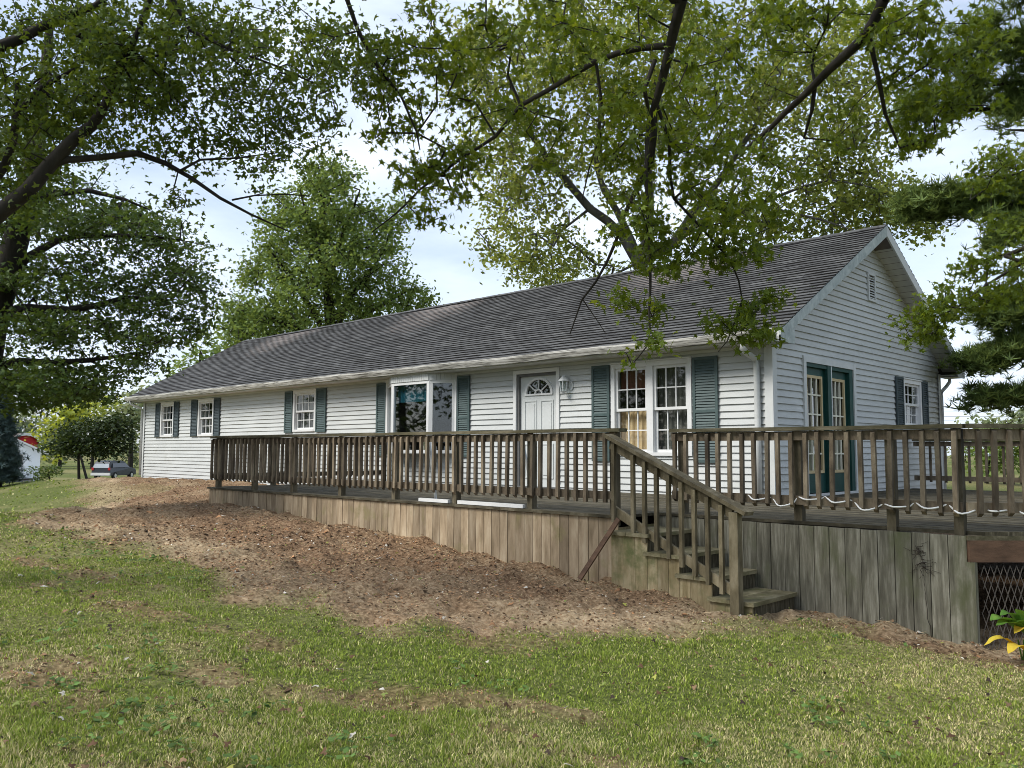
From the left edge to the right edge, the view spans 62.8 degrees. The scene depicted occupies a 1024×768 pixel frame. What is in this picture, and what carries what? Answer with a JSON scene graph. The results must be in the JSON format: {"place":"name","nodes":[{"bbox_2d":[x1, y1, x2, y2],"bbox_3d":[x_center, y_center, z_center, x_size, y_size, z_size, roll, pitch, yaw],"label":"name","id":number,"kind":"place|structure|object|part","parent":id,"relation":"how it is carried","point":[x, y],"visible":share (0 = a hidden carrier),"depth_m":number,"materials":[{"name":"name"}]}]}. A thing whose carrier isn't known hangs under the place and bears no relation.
{"place":"outdoors","nodes":[
{"label":"outdoors","id":0,"kind":"place"},
{"bbox_2d":[0,453,1023,767],"bbox_3d":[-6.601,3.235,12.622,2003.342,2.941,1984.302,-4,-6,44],"label":"ground","id":1,"kind":"structure","parent":0,"point":[140,487],"depth_m":6.41,"materials":[{"name":"green plant"}]},
{"bbox_2d":[0,394,31,486],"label":"blue spruce","id":2,"kind":"object","parent":1,"relation":"on","point":[10,463],"visible":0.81,"depth_m":27.93,"materials":[{"name":"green plant"}]},
{"bbox_2d":[10,439,48,482],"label":"white shed","id":3,"kind":"structure","parent":1,"relation":"on","point":[34,457],"depth_m":39.68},
{"bbox_2d":[14,433,40,447],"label":"red roof","id":4,"kind":"structure","parent":3,"relation":"attached to","point":[30,439],"depth_m":103.37,"materials":[{"name":"red metal"}]},
{"bbox_2d":[16,424,43,442],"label":"distant tree","id":5,"kind":"object","parent":1,"relation":"on","point":[26,431],"visible":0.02,"depth_m":124.79,"materials":[{"name":"green plant"}]},
{"bbox_2d":[12,406,51,443],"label":"distant tree","id":6,"kind":"object","parent":1,"relation":"on","point":[25,428],"visible":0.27,"depth_m":133.28,"materials":[{"name":"green plant"}]},
{"bbox_2d":[24,463,63,480],"bbox_3d":[-19.381,3.725,34.810,1.561,0.922,1.680,2,-5,-22],"label":"loose shrub","id":7,"kind":"object","parent":1,"relation":"on","point":[44,474],"visible":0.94,"depth_m":34.68,"materials":[{"name":"green plant"}]},
{"bbox_2d":[35,424,83,466],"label":"distant tree","id":8,"kind":"object","parent":1,"relation":"on","point":[59,462],"visible":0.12,"depth_m":149.02,"materials":[{"name":"green plant"}]},
{"bbox_2d":[20,388,122,478],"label":"yellow tree","id":9,"kind":"object","parent":1,"relation":"on","point":[69,414],"visible":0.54,"depth_m":54.27,"materials":[{"name":"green plant"}]},
{"bbox_2d":[32,407,139,478],"bbox_3d":[-13.900,1.950,27.704,3.058,2.484,3.511,-4,-6,44],"label":"shade tree","id":10,"kind":"object","parent":1,"relation":"on","point":[98,439],"visible":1,"depth_m":27.36,"materials":[{"name":"green plant"}]},
{"bbox_2d":[68,434,121,468],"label":"distant tree","id":11,"kind":"object","parent":1,"relation":"on","point":[92,462],"visible":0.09,"depth_m":133.43,"materials":[{"name":"green plant"}]},
{"bbox_2d":[91,460,135,477],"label":"parked car","id":12,"kind":"object","parent":1,"relation":"on","point":[112,468],"visible":0.87,"depth_m":77.35,"materials":[{"name":"grey paint"}]},
{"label":"rear window","id":13,"kind":"part","parent":12,"relation":"part of","materials":[{"name":"white glass"}]},
{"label":"windows","id":14,"kind":"part","parent":12,"relation":"part of","materials":[{"name":"grey glass"}]},
{"bbox_2d":[98,432,139,466],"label":"distant tree","id":15,"kind":"object","parent":1,"relation":"on","point":[135,461],"visible":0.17,"depth_m":144.92,"materials":[{"name":"green plant"}]},
{"bbox_2d":[0,28,241,423],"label":"shade maple","id":16,"kind":"object","parent":1,"relation":"on","point":[24,385],"visible":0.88,"depth_m":13.06,"materials":[{"name":"green plant"}]},
{"bbox_2d":[95,374,161,476],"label":"distant tree","id":17,"kind":"object","parent":1,"relation":"on","point":[135,412],"visible":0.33,"depth_m":85.63,"materials":[{"name":"green plant"}]},
{"bbox_2d":[143,323,226,388],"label":"distant tree","id":18,"kind":"object","parent":1,"relation":"on","point":[196,352],"visible":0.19,"depth_m":65.26,"materials":[{"name":"green plant"}]},
{"bbox_2d":[0,0,426,231],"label":"maple","id":19,"kind":"object","parent":1,"relation":"on","point":[128,69],"visible":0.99,"depth_m":7.08,"materials":[{"name":"green plant"}]},
{"bbox_2d":[205,148,448,352],"bbox_3d":[-8.756,-3.152,38.931,10.519,14.948,10.307,-4,-6,44],"label":"upright tree","id":20,"kind":"object","parent":1,"relation":"on","point":[249,322],"visible":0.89,"depth_m":37.24,"materials":[{"name":"green plant"}]},
{"bbox_2d":[0,507,1022,767],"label":"fallen leaves","id":21,"kind":"object","parent":1,"relation":"on","point":[62,693],"visible":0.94,"depth_m":5.44,"materials":[{"name":"brown plant"}]},
{"bbox_2d":[1,526,1022,767],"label":"lawn weeds","id":22,"kind":"object","parent":1,"relation":"on","point":[130,700],"visible":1,"depth_m":4.28,"materials":[{"name":"green plant"}]},
{"bbox_2d":[0,478,1023,767],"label":"soil debris","id":23,"kind":"object","parent":1,"relation":"on","point":[328,526],"visible":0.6,"depth_m":8.14,"materials":[{"name":"brown soil"}]},
{"bbox_2d":[124,224,964,543],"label":"house","id":24,"kind":"structure","parent":1,"relation":"on","point":[516,360],"depth_m":15.27,"materials":[{"name":"white plastic"}]},
{"bbox_2d":[160,401,174,436],"bbox_3d":[-10.143,1.133,26.362,0.960,1.080,1.460,-4,-6,44],"label":"window","id":25,"kind":"structure","parent":24,"relation":"in","point":[166,413],"depth_m":26.13,"materials":[{"name":"white plastic"}]},
{"bbox_2d":[197,398,213,435],"bbox_3d":[-8.293,0.996,24.561,0.990,1.080,1.460,-4,-6,44],"label":"window","id":26,"kind":"structure","parent":24,"relation":"in","point":[205,406],"depth_m":24.33,"materials":[{"name":"white plastic"}]},
{"bbox_2d":[292,388,316,431],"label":"window","id":27,"kind":"structure","parent":24,"relation":"in","point":[304,400],"depth_m":20.68,"materials":[{"name":"white plastic"}]},
{"bbox_2d":[385,373,456,453],"bbox_3d":[-1.365,0.689,17.909,2.305,1.600,2.300,-4,-6,44],"label":"bay window","id":28,"kind":"structure","parent":24,"relation":"in","point":[427,402],"depth_m":18.07,"materials":[{"name":"glass"}]},
{"bbox_2d":[513,367,559,488],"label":"front door","id":29,"kind":"structure","parent":24,"relation":"in","point":[536,396],"depth_m":15.16,"materials":[{"name":"white plastic"}]},
{"bbox_2d":[609,356,692,455],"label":"window","id":30,"kind":"structure","parent":24,"relation":"in","point":[654,399],"depth_m":13.37,"materials":[{"name":"white plastic"}]},
{"bbox_2d":[801,355,858,495],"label":"french doors","id":31,"kind":"structure","parent":24,"relation":"in","point":[829,393],"depth_m":13.43,"materials":[{"name":"teal glass"}]},
{"bbox_2d":[904,378,922,424],"bbox_3d":[7.071,0.410,16.347,1.460,0.930,0.970,-4,-6,44],"label":"window","id":32,"kind":"structure","parent":24,"relation":"in","point":[912,387],"depth_m":16.14,"materials":[{"name":"white plastic"}]},
{"bbox_2d":[577,517,620,580],"bbox_3d":[0.885,1.676,8.529,0.443,0.639,0.046,0,-5,5],"label":"loose board","id":33,"kind":"object","parent":1,"relation":"on","point":[599,548],"visible":1,"depth_m":8.52,"materials":[{"name":"brown wood"}]},
{"bbox_2d":[207,423,1023,649],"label":"deck","id":34,"kind":"structure","parent":1,"relation":"on","point":[737,561],"depth_m":8.42,"materials":[{"name":"brown wood"}]},
{"bbox_2d":[429,442,436,498],"bbox_3d":[-1.067,1.122,11.218,0.028,0.861,0.297,3,-5,-30],"label":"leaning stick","id":35,"kind":"object","parent":34,"relation":"on","point":[430,456],"visible":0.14,"depth_m":11.25,"materials":[{"name":"white wood"}]},
{"bbox_2d":[418,498,449,502],"bbox_3d":[-1.006,1.504,10.842,0.580,0.042,0.045,-4,-6,44],"label":"white plank","id":36,"kind":"object","parent":34,"relation":"on","point":[434,500],"visible":1,"depth_m":10.81,"materials":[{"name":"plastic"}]},
{"bbox_2d":[457,500,524,507],"bbox_3d":[-0.265,1.448,10.121,1.130,0.042,0.045,-4,-6,44],"label":"white plank","id":37,"kind":"object","parent":34,"relation":"on","point":[491,504],"visible":1,"depth_m":10.08,"materials":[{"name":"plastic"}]},
{"bbox_2d":[710,495,1023,514],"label":"white rope","id":38,"kind":"object","parent":34,"relation":"on","point":[918,504],"visible":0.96,"depth_m":7.54,"materials":[{"name":"white fabric"}]},
{"bbox_2d":[905,541,940,637],"bbox_3d":[3.555,1.777,7.263,0.299,0.827,0.017,-4,-6,44],"label":"climbing vine","id":39,"kind":"object","parent":34,"relation":"attached to","point":[922,562],"visible":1,"depth_m":7.27,"materials":[{"name":"plant"}]},
{"bbox_2d":[346,0,1023,371],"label":"overhanging maple","id":40,"kind":"object","parent":1,"relation":"on","point":[884,24],"visible":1,"depth_m":6.67,"materials":[{"name":"green plant"}]},
{"bbox_2d":[424,0,971,289],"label":"tall sparse tree","id":41,"kind":"object","parent":1,"relation":"on","point":[847,203],"visible":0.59,"depth_m":24.28,"materials":[{"name":"green plant"}]},
{"bbox_2d":[872,0,1023,417],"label":"pine","id":42,"kind":"object","parent":1,"relation":"on","point":[933,203],"visible":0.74,"depth_m":15.94,"materials":[{"name":"green plant"}]},
{"bbox_2d":[880,129,1023,353],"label":"side maple","id":43,"kind":"object","parent":1,"relation":"on","point":[998,163],"visible":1,"depth_m":8.31,"materials":[{"name":"green plant"}]},
{"bbox_2d":[946,441,982,460],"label":"distant shrub","id":44,"kind":"object","parent":1,"relation":"on","point":[964,450],"visible":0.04,"depth_m":131.03,"materials":[{"name":"green plant"}]},
{"bbox_2d":[944,410,1016,416],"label":"power line","id":45,"kind":"object","parent":1,"relation":"on","point":[970,416],"visible":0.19,"depth_m":109.83,"materials":[{"name":"black rubber"}]},
{"bbox_2d":[948,423,1019,482],"bbox_3d":[20.075,2.772,33.977,4.564,2.619,4.438,-2,-5,25],"label":"distant shrub","id":46,"kind":"object","parent":1,"relation":"on","point":[1016,454],"visible":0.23,"depth_m":34.17,"materials":[{"name":"green plant"}]},
{"bbox_2d":[954,405,1023,452],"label":"distant tree","id":47,"kind":"object","parent":1,"relation":"on","point":[1020,416],"visible":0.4,"depth_m":77.21,"materials":[{"name":"green plant"}]},
{"bbox_2d":[985,609,1023,659],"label":"hosta plant","id":48,"kind":"object","parent":1,"relation":"on","point":[1016,621],"visible":0.95,"depth_m":6.39,"materials":[{"name":"green plant"}]},
{"bbox_2d":[0,478,1023,767],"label":"grass","id":49,"kind":"structure","parent":0,"point":[18,738],"depth_m":4.86,"materials":[{"name":"green plant"}]},
{"bbox_2d":[0,0,1023,455],"label":"sky","id":50,"kind":"structure","parent":0,"point":[439,257],"materials":[{"name":"white"}]},
{"bbox_2d":[525,449,526,469],"bbox_3d":[0.193,1.026,9.963,0.025,0.862,0.330,4,-6,-36],"label":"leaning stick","id":51,"kind":"object","parent":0,"point":[525,459],"visible":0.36,"depth_m":10.00,"materials":[{"name":"white wood"}]}
]}

